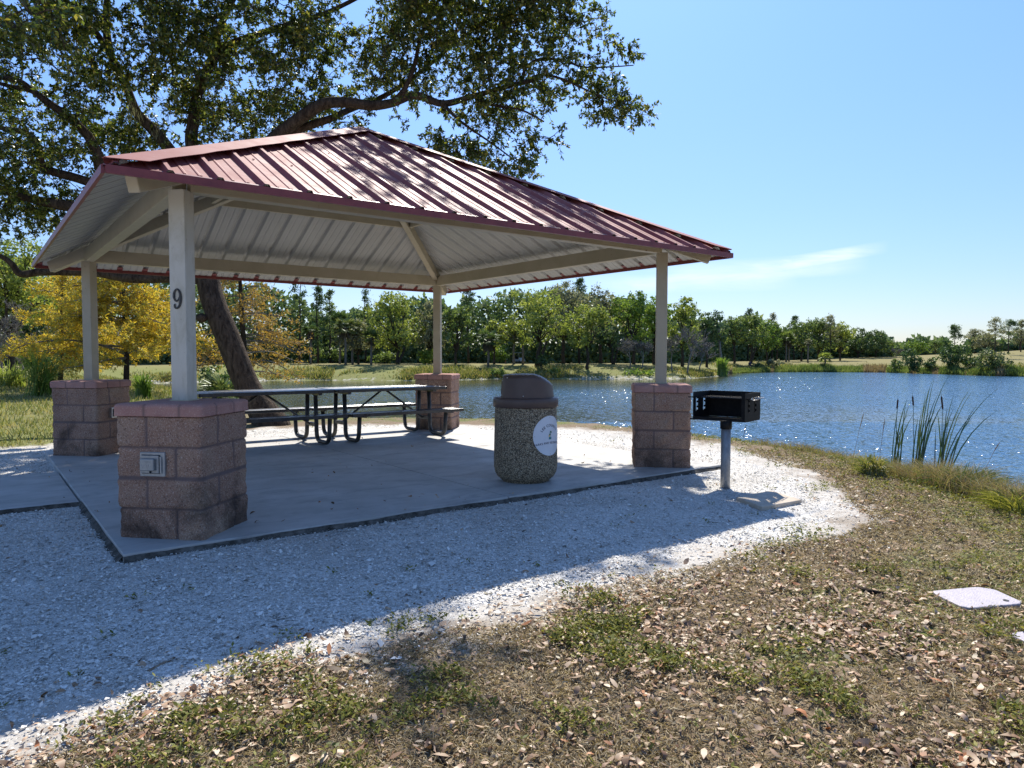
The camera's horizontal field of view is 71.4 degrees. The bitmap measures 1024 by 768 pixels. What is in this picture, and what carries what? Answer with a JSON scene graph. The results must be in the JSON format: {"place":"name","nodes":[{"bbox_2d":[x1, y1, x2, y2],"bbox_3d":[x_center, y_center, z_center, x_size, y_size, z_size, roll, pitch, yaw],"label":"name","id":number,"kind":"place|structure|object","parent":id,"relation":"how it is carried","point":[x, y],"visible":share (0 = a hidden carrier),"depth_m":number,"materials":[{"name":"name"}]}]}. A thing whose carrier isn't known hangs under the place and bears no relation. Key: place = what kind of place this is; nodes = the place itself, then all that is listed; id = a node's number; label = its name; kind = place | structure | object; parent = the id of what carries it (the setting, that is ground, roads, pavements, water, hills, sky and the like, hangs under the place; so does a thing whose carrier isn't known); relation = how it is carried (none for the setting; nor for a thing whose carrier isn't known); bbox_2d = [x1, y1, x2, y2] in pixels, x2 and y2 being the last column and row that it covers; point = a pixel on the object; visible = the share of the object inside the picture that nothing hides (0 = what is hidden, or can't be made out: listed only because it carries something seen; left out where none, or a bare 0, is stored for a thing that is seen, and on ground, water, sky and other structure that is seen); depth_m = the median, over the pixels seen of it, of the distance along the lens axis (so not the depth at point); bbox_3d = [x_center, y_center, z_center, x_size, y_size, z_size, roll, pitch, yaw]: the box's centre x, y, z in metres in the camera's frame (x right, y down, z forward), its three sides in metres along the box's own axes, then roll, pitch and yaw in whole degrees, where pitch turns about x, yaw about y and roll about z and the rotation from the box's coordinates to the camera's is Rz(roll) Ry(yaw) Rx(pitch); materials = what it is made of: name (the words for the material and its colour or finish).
{"place":"outdoors","nodes":[
{"label":"outdoors","id":0,"kind":"place"},
{"bbox_2d":[0,472,78,509],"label":"concrete path","id":1,"kind":"structure","parent":0,"point":[28,490],"depth_m":6.63,"materials":[{"name":"grey concrete"}]},
{"bbox_2d":[0,374,201,447],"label":"lawn grass","id":2,"kind":"structure","parent":0,"point":[157,394],"depth_m":17.15,"materials":[{"name":"green plant"}]},
{"bbox_2d":[0,350,1023,767],"bbox_3d":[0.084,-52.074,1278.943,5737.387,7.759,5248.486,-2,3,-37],"label":"ground","id":3,"kind":"structure","parent":0,"point":[838,512],"depth_m":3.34,"materials":[{"name":"brown plant"}]},
{"bbox_2d":[0,360,27,387],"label":"grass tussock","id":4,"kind":"object","parent":3,"relation":"on","point":[17,378],"depth_m":26.80,"materials":[{"name":"green plant"}]},
{"bbox_2d":[0,299,36,377],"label":"bare tree","id":5,"kind":"object","parent":3,"relation":"on","point":[6,321],"visible":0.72,"depth_m":33.35,"materials":[{"name":"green plant"}]},
{"bbox_2d":[8,347,64,395],"bbox_3d":[-14.485,-0.429,21.952,1.750,1.573,1.749,-2,3,-37],"label":"grass tussock","id":6,"kind":"object","parent":3,"relation":"on","point":[46,376],"depth_m":21.82,"materials":[{"name":"green plant"}]},
{"bbox_2d":[2,284,72,372],"bbox_3d":[-39.753,-4.305,60.218,5.713,8.686,5.978,-1,3,-17],"label":"leafy tree","id":7,"kind":"object","parent":3,"relation":"on","point":[33,329],"visible":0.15,"depth_m":59.11,"materials":[{"name":"green plant"}]},
{"bbox_2d":[0,237,75,374],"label":"leafy tree","id":8,"kind":"object","parent":3,"relation":"on","point":[11,281],"visible":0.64,"depth_m":43.25,"materials":[{"name":"green plant"}]},
{"bbox_2d":[0,276,121,380],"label":"bald cypress","id":9,"kind":"object","parent":3,"relation":"on","point":[61,334],"visible":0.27,"depth_m":26.37,"materials":[{"name":"yellow plant"}]},
{"bbox_2d":[3,276,220,379],"bbox_3d":[-13.626,-2.334,24.735,6.662,5.586,6.594,1,3,17],"label":"bald cypress","id":10,"kind":"object","parent":3,"relation":"on","point":[151,333],"visible":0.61,"depth_m":23.83,"materials":[{"name":"yellow plant"}]},
{"bbox_2d":[131,372,152,398],"bbox_3d":[-10.868,0.050,20.972,0.780,0.833,0.852,-2,3,-37],"label":"grass tussock","id":11,"kind":"object","parent":3,"relation":"on","point":[142,386],"depth_m":20.88,"materials":[{"name":"green plant"}]},
{"bbox_2d":[197,362,236,398],"bbox_3d":[-12.139,0.070,29.495,1.743,2.130,2.067,-2,3,-37],"label":"palmetto bush","id":12,"kind":"object","parent":3,"relation":"on","point":[225,376],"visible":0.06,"depth_m":29.51,"materials":[{"name":"green plant"}]},
{"bbox_2d":[197,369,238,398],"bbox_3d":[-11.185,0.235,28.014,2.575,1.880,2.476,-2,3,-37],"label":"palmetto","id":13,"kind":"object","parent":3,"relation":"on","point":[217,383],"visible":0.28,"depth_m":27.70,"materials":[{"name":"green plant"}]},
{"bbox_2d":[159,280,315,383],"bbox_3d":[-9.952,-2.081,26.074,5.710,7.219,4.558,0,2,5],"label":"bald cypress","id":14,"kind":"object","parent":3,"relation":"on","point":[243,307],"visible":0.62,"depth_m":25.97,"materials":[{"name":"plant"}]},
{"bbox_2d":[288,284,309,361],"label":"pine tree","id":15,"kind":"object","parent":3,"relation":"on","point":[296,296],"visible":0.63,"depth_m":115.33,"materials":[{"name":"green plant"}]},
{"bbox_2d":[301,322,319,363],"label":"cabbage palm","id":16,"kind":"object","parent":3,"relation":"on","point":[309,331],"visible":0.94,"depth_m":109.55,"materials":[{"name":"green plant"}]},
{"bbox_2d":[309,285,328,362],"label":"pine tree","id":17,"kind":"object","parent":3,"relation":"on","point":[319,301],"visible":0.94,"depth_m":117.44,"materials":[{"name":"green plant"}]},
{"bbox_2d":[321,289,336,362],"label":"pine tree","id":18,"kind":"object","parent":3,"relation":"on","point":[329,294],"visible":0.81,"depth_m":119.40,"materials":[{"name":"green plant"}]},
{"bbox_2d":[313,344,347,362],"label":"bush","id":19,"kind":"object","parent":3,"relation":"on","point":[333,351],"visible":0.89,"depth_m":119.50,"materials":[{"name":"green plant"}]},
{"bbox_2d":[0,0,661,426],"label":"live oak","id":20,"kind":"object","parent":3,"relation":"on","point":[50,24],"visible":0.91,"depth_m":12.78,"materials":[{"name":"green plant"}]},
{"bbox_2d":[329,309,349,363],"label":"cabbage palm","id":21,"kind":"object","parent":3,"relation":"on","point":[339,314],"visible":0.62,"depth_m":110.15,"materials":[{"name":"green plant"}]},
{"bbox_2d":[333,316,359,364],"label":"cabbage palm","id":22,"kind":"object","parent":3,"relation":"on","point":[344,332],"visible":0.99,"depth_m":105.48,"materials":[{"name":"green plant"}]},
{"bbox_2d":[338,318,363,363],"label":"cabbage palm","id":23,"kind":"object","parent":3,"relation":"on","point":[352,350],"visible":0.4,"depth_m":109.74,"materials":[{"name":"green plant"}]},
{"bbox_2d":[333,318,374,363],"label":"leafy tree","id":24,"kind":"object","parent":3,"relation":"on","point":[363,345],"visible":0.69,"depth_m":109.83,"materials":[{"name":"green plant"}]},
{"bbox_2d":[358,289,371,362],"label":"pine tree","id":25,"kind":"object","parent":3,"relation":"on","point":[364,297],"visible":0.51,"depth_m":121.52,"materials":[{"name":"green plant"}]},
{"bbox_2d":[361,328,378,364],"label":"cabbage palm","id":26,"kind":"object","parent":3,"relation":"on","point":[371,333],"visible":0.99,"depth_m":107.66,"materials":[{"name":"green plant"}]},
{"bbox_2d":[45,426,720,562],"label":"concrete slab","id":27,"kind":"structure","parent":3,"relation":"on","point":[453,467],"depth_m":7.32,"materials":[{"name":"grey concrete"}]},
{"bbox_2d":[197,388,348,444],"bbox_3d":[-3.456,0.467,9.856,1.824,0.752,1.684,-2,3,-37],"label":"picnic table","id":28,"kind":"object","parent":27,"relation":"on","point":[306,417],"visible":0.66,"depth_m":9.80,"materials":[{"name":"black plastic"}]},
{"bbox_2d":[31,126,732,540],"bbox_3d":[-1.813,-1.093,8.611,6.264,3.987,6.079,-2,3,-37],"label":"picnic shelter","id":29,"kind":"object","parent":27,"relation":"on","point":[361,206],"visible":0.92,"depth_m":7.58,"materials":[{"name":"white paint"}]},
{"bbox_2d":[309,385,463,442],"bbox_3d":[-1.971,0.422,10.958,1.824,0.752,1.684,-2,3,-37],"label":"picnic table","id":30,"kind":"object","parent":27,"relation":"on","point":[346,391],"visible":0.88,"depth_m":10.82,"materials":[{"name":"black plastic"}]},
{"bbox_2d":[493,373,557,483],"bbox_3d":[0.138,0.431,7.168,0.656,1.070,0.656,-2,3,-37],"label":"trash can","id":31,"kind":"object","parent":27,"relation":"on","point":[525,405],"visible":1,"depth_m":6.90,"materials":[{"name":"pebbled concrete"},{"name":"brown plastic"}]},
{"bbox_2d":[367,351,404,363],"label":"bush","id":32,"kind":"object","parent":3,"relation":"on","point":[385,357],"visible":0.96,"depth_m":117.70,"materials":[{"name":"green plant"}]},
{"bbox_2d":[358,290,426,363],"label":"leafy tree","id":33,"kind":"object","parent":3,"relation":"on","point":[396,307],"visible":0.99,"depth_m":109.01,"materials":[{"name":"green plant"}]},
{"bbox_2d":[416,348,432,363],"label":"bush","id":34,"kind":"object","parent":3,"relation":"on","point":[425,357],"visible":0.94,"depth_m":111.48,"materials":[{"name":"green plant"}]},
{"bbox_2d":[407,299,450,363],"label":"leafy tree","id":35,"kind":"object","parent":3,"relation":"on","point":[427,339],"visible":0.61,"depth_m":112.12,"materials":[{"name":"green plant"}]},
{"bbox_2d":[0,424,900,767],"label":"gravel","id":36,"kind":"structure","parent":3,"relation":"on","point":[478,597],"depth_m":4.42,"materials":[{"name":"white gravel"}]},
{"bbox_2d":[0,466,720,563],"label":"dirt edging","id":37,"kind":"object","parent":36,"relation":"on","point":[108,543],"visible":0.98,"depth_m":5.63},
{"bbox_2d":[442,305,476,363],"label":"leafy tree","id":38,"kind":"object","parent":3,"relation":"on","point":[454,315],"visible":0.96,"depth_m":111.37,"materials":[{"name":"green plant"}]},
{"bbox_2d":[460,291,478,363],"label":"pine tree","id":39,"kind":"object","parent":3,"relation":"on","point":[471,295],"visible":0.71,"depth_m":117.40,"materials":[{"name":"green plant"}]},
{"bbox_2d":[477,328,499,366],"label":"cabbage palm","id":40,"kind":"object","parent":3,"relation":"on","point":[488,344],"visible":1,"depth_m":107.27,"materials":[{"name":"green plant"}]},
{"bbox_2d":[482,318,505,363],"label":"leafy tree","id":41,"kind":"object","parent":3,"relation":"on","point":[490,327],"visible":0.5,"depth_m":113.19,"materials":[{"name":"green plant"}]},
{"bbox_2d":[485,345,511,362],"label":"bush","id":42,"kind":"object","parent":3,"relation":"on","point":[501,353],"visible":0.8,"depth_m":119.13,"materials":[{"name":"green plant"}]},
{"bbox_2d":[0,436,1023,767],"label":"fallen leaves","id":43,"kind":"object","parent":3,"relation":"on","point":[964,756],"visible":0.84,"depth_m":2.96,"materials":[{"name":"brown plant"}]},
{"bbox_2d":[0,423,1023,767],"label":"green weeds","id":44,"kind":"object","parent":3,"relation":"on","point":[612,621],"visible":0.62,"depth_m":2.90,"materials":[{"name":"green plant"}]},
{"bbox_2d":[0,254,1023,365],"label":"woods","id":45,"kind":"object","parent":3,"relation":"on","point":[552,352],"visible":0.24,"depth_m":128.84,"materials":[{"name":"green plant"}]},
{"bbox_2d":[497,313,530,363],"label":"leafy tree","id":46,"kind":"object","parent":3,"relation":"on","point":[511,330],"visible":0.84,"depth_m":112.49,"materials":[{"name":"green plant"}]},
{"bbox_2d":[505,287,576,366],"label":"leafy tree","id":47,"kind":"object","parent":3,"relation":"on","point":[544,321],"visible":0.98,"depth_m":106.28,"materials":[{"name":"green plant"}]},
{"bbox_2d":[130,398,962,472],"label":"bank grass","id":48,"kind":"structure","parent":3,"relation":"on","point":[624,428],"depth_m":11.32,"materials":[{"name":"green plant"}]},
{"bbox_2d":[536,280,589,363],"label":"leafy tree","id":49,"kind":"object","parent":3,"relation":"on","point":[570,296],"visible":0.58,"depth_m":116.31,"materials":[{"name":"green plant"}]},
{"bbox_2d":[573,277,587,362],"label":"pine tree","id":50,"kind":"object","parent":3,"relation":"on","point":[579,282],"visible":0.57,"depth_m":125.34,"materials":[{"name":"green plant"}]},
{"bbox_2d":[557,303,616,368],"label":"leafy tree","id":51,"kind":"object","parent":3,"relation":"on","point":[591,319],"visible":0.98,"depth_m":102.65,"materials":[{"name":"green plant"}]},
{"bbox_2d":[583,284,625,362],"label":"leafy tree","id":52,"kind":"object","parent":3,"relation":"on","point":[605,302],"visible":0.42,"depth_m":118.64,"materials":[{"name":"green plant"}]},
{"bbox_2d":[592,321,621,363],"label":"leafy tree","id":53,"kind":"object","parent":3,"relation":"on","point":[602,334],"visible":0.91,"depth_m":111.25,"materials":[{"name":"green plant"}]},
{"bbox_2d":[615,336,635,367],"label":"bare tree","id":54,"kind":"object","parent":3,"relation":"on","point":[628,343],"visible":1,"depth_m":105.61,"materials":[{"name":"grey plant"}]},
{"bbox_2d":[608,290,655,363],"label":"leafy tree","id":55,"kind":"object","parent":3,"relation":"on","point":[635,310],"visible":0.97,"depth_m":114.94,"materials":[{"name":"green plant"}]},
{"bbox_2d":[630,339,653,366],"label":"bare tree","id":56,"kind":"object","parent":3,"relation":"on","point":[641,345],"visible":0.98,"depth_m":107.47,"materials":[{"name":"grey plant"}]},
{"bbox_2d":[641,296,672,364],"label":"leafy tree","id":57,"kind":"object","parent":3,"relation":"on","point":[652,331],"visible":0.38,"depth_m":117.34,"materials":[{"name":"green plant"}]},
{"bbox_2d":[667,330,684,369],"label":"bare tree","id":58,"kind":"object","parent":3,"relation":"on","point":[670,344],"visible":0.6,"depth_m":105.66,"materials":[{"name":"grey plant"}]},
{"bbox_2d":[667,296,704,366],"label":"leafy tree","id":59,"kind":"object","parent":3,"relation":"on","point":[684,313],"visible":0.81,"depth_m":118.68,"materials":[{"name":"green plant"}]},
{"bbox_2d":[674,325,709,372],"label":"bare tree","id":60,"kind":"object","parent":3,"relation":"on","point":[694,342],"visible":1,"depth_m":103.50,"materials":[{"name":"grey plant"}]},
{"bbox_2d":[691,312,719,366],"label":"leafy tree","id":61,"kind":"object","parent":3,"relation":"on","point":[707,325],"visible":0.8,"depth_m":131.37,"materials":[{"name":"green plant"}]},
{"bbox_2d":[696,341,717,368],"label":"bare tree","id":62,"kind":"object","parent":3,"relation":"on","point":[703,350],"visible":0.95,"depth_m":111.83,"materials":[{"name":"grey plant"}]},
{"bbox_2d":[710,310,729,357],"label":"leafy tree","id":63,"kind":"object","parent":3,"relation":"on","point":[721,336],"visible":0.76,"depth_m":133.27,"materials":[{"name":"green plant"}]},
{"bbox_2d":[713,357,731,375],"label":"grass tussock","id":64,"kind":"object","parent":3,"relation":"on","point":[721,367],"depth_m":111.52,"materials":[{"name":"green plant"}]},
{"bbox_2d":[688,390,764,488],"bbox_3d":[2.151,0.608,7.187,0.658,1.057,0.451,2,3,39],"label":"pedestal grill","id":65,"kind":"object","parent":3,"relation":"on","point":[732,406],"visible":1,"depth_m":7.14,"materials":[{"name":"black metal"}]},
{"bbox_2d":[721,316,748,363],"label":"leafy tree","id":66,"kind":"object","parent":3,"relation":"on","point":[733,338],"visible":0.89,"depth_m":145.14,"materials":[{"name":"green plant"}]},
{"bbox_2d":[732,313,768,362],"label":"leafy tree","id":67,"kind":"object","parent":3,"relation":"on","point":[759,335],"visible":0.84,"depth_m":146.93,"materials":[{"name":"green plant"}]},
{"bbox_2d":[752,318,783,360],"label":"leafy tree","id":68,"kind":"object","parent":3,"relation":"on","point":[767,344],"visible":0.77,"depth_m":154.88,"materials":[{"name":"green plant"}]},
{"bbox_2d":[736,491,801,510],"bbox_3d":[2.280,1.059,6.346,0.708,0.085,0.432,-2,3,-37],"label":"concrete paver","id":69,"kind":"object","parent":3,"relation":"on","point":[764,501],"visible":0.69,"depth_m":6.25,"materials":[{"name":"grey concrete"}]},
{"bbox_2d":[767,322,790,361],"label":"leafy tree","id":70,"kind":"object","parent":3,"relation":"on","point":[780,334],"visible":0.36,"depth_m":159.63,"materials":[{"name":"green plant"}]},
{"bbox_2d":[781,329,794,361],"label":"cabbage palm","id":71,"kind":"object","parent":3,"relation":"on","point":[789,338],"visible":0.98,"depth_m":157.32,"materials":[{"name":"green plant"}]},
{"bbox_2d":[782,317,817,360],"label":"leafy tree","id":72,"kind":"object","parent":3,"relation":"on","point":[801,344],"visible":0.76,"depth_m":161.10,"materials":[{"name":"green plant"}]},
{"bbox_2d":[806,317,837,360],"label":"leafy tree","id":73,"kind":"object","parent":3,"relation":"on","point":[816,331],"visible":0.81,"depth_m":164.03,"materials":[{"name":"green plant"}]},
{"bbox_2d":[822,313,840,359],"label":"pine tree","id":74,"kind":"object","parent":3,"relation":"on","point":[829,320],"visible":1,"depth_m":161.33,"materials":[{"name":"green plant"}]},
{"bbox_2d":[824,321,857,360],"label":"leafy tree","id":75,"kind":"object","parent":3,"relation":"on","point":[847,334],"visible":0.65,"depth_m":164.88,"materials":[{"name":"green plant"}]},
{"bbox_2d":[842,327,882,357],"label":"leafy tree","id":76,"kind":"object","parent":3,"relation":"on","point":[853,346],"visible":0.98,"depth_m":179.09,"materials":[{"name":"green plant"}]},
{"bbox_2d":[716,362,1023,376],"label":"shore reeds","id":77,"kind":"object","parent":3,"relation":"on","point":[1013,370],"visible":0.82,"depth_m":134.85,"materials":[{"name":"green plant"}]},
{"bbox_2d":[845,453,900,476],"bbox_3d":[3.992,0.887,7.894,0.570,0.265,0.578,-2,3,-37],"label":"grass tussock","id":78,"kind":"object","parent":3,"relation":"on","point":[872,465],"depth_m":7.83,"materials":[{"name":"green plant"}]},
{"bbox_2d":[860,329,889,356],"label":"leafy tree","id":79,"kind":"object","parent":3,"relation":"on","point":[878,340],"visible":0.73,"depth_m":180.70,"materials":[{"name":"green plant"}]},
{"bbox_2d":[749,436,1023,502],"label":"dry crest grass","id":80,"kind":"structure","parent":3,"relation":"on","point":[951,469],"depth_m":7.16,"materials":[{"name":"plant"}]},
{"bbox_2d":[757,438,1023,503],"bbox_3d":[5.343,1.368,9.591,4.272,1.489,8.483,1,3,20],"label":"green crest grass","id":81,"kind":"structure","parent":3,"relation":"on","point":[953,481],"depth_m":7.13,"materials":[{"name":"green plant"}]},
{"bbox_2d":[882,338,904,356],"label":"leafy tree","id":82,"kind":"object","parent":3,"relation":"on","point":[891,347],"visible":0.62,"depth_m":183.36,"materials":[{"name":"green plant"}]},
{"bbox_2d":[898,348,926,372],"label":"bush","id":83,"kind":"object","parent":3,"relation":"on","point":[913,362],"visible":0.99,"depth_m":130.45,"materials":[{"name":"green plant"}]},
{"bbox_2d":[903,339,930,353],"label":"leafy tree","id":84,"kind":"object","parent":3,"relation":"on","point":[922,347],"visible":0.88,"depth_m":214.23,"materials":[{"name":"green plant"}]},
{"bbox_2d":[933,337,974,368],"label":"bush","id":85,"kind":"object","parent":3,"relation":"on","point":[953,356],"visible":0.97,"depth_m":127.22,"materials":[{"name":"green plant"}]},
{"bbox_2d":[948,324,964,349],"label":"pine tree","id":86,"kind":"object","parent":3,"relation":"on","point":[954,328],"visible":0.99,"depth_m":171.12,"materials":[{"name":"green plant"}]},
{"bbox_2d":[904,462,1023,493],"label":"grass tussock","id":87,"kind":"object","parent":3,"relation":"on","point":[999,475],"depth_m":7.13,"materials":[{"name":"green plant"}]},
{"bbox_2d":[933,587,1020,609],"bbox_3d":[2.530,1.179,3.887,0.406,0.051,0.283,0,2,-12],"label":"valve box lid","id":88,"kind":"object","parent":3,"relation":"on","point":[969,597],"visible":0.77,"depth_m":3.85,"materials":[{"name":"plastic"}]},
{"bbox_2d":[963,331,999,348],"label":"leafy tree","id":89,"kind":"object","parent":3,"relation":"on","point":[985,337],"visible":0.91,"depth_m":199.30,"materials":[{"name":"green plant"}]},
{"bbox_2d":[957,486,1023,514],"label":"grass tussock","id":90,"kind":"object","parent":3,"relation":"on","point":[1018,504],"depth_m":6.01,"materials":[{"name":"green plant"}]},
{"bbox_2d":[968,346,1019,370],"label":"bush","id":91,"kind":"object","parent":3,"relation":"on","point":[993,361],"visible":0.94,"depth_m":117.48,"materials":[{"name":"green plant"}]},
{"bbox_2d":[981,316,1008,351],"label":"pine tree","id":92,"kind":"object","parent":3,"relation":"on","point":[995,320],"visible":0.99,"depth_m":175.56,"materials":[{"name":"green plant"}]},
{"bbox_2d":[996,319,1020,351],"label":"pine tree","id":93,"kind":"object","parent":3,"relation":"on","point":[1011,323],"visible":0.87,"depth_m":189.13,"materials":[{"name":"green plant"}]},
{"bbox_2d":[1000,329,1023,349],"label":"leafy tree","id":94,"kind":"object","parent":3,"relation":"on","point":[1018,340],"visible":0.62,"depth_m":209.38,"materials":[{"name":"green plant"}]},
{"bbox_2d":[0,0,1023,345],"label":"sky","id":95,"kind":"structure","parent":0,"point":[860,163],"materials":[{"name":"blue"}]},
{"bbox_2d":[3,360,1023,381],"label":"bank grass","id":96,"kind":"structure","parent":0,"point":[466,372],"depth_m":98.94,"materials":[{"name":"green plant"}]},
{"bbox_2d":[158,372,1023,487],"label":"lake water","id":97,"kind":"structure","parent":0,"point":[827,409],"depth_m":47.70,"materials":[{"name":"blue liquid"}]},
{"bbox_2d":[891,400,911,464],"bbox_3d":[8.057,1.561,14.899,0.812,2.679,0.353,0,2,-7],"label":"cattail","id":98,"kind":"object","parent":97,"relation":"in","point":[895,456],"visible":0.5,"depth_m":14.87,"materials":[{"name":"green plant"}]},
{"bbox_2d":[912,376,948,466],"bbox_3d":[8.394,1.336,14.430,0.969,3.058,0.340,0,2,-8],"label":"cattail","id":99,"kind":"object","parent":97,"relation":"in","point":[920,453],"visible":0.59,"depth_m":14.39,"materials":[{"name":"green plant"}]},
{"bbox_2d":[934,389,996,466],"bbox_3d":[8.907,1.478,14.094,1.680,2.803,0.380,0,2,-13],"label":"cattail","id":100,"kind":"object","parent":97,"relation":"in","point":[942,438],"visible":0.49,"depth_m":14.00,"materials":[{"name":"green plant"}]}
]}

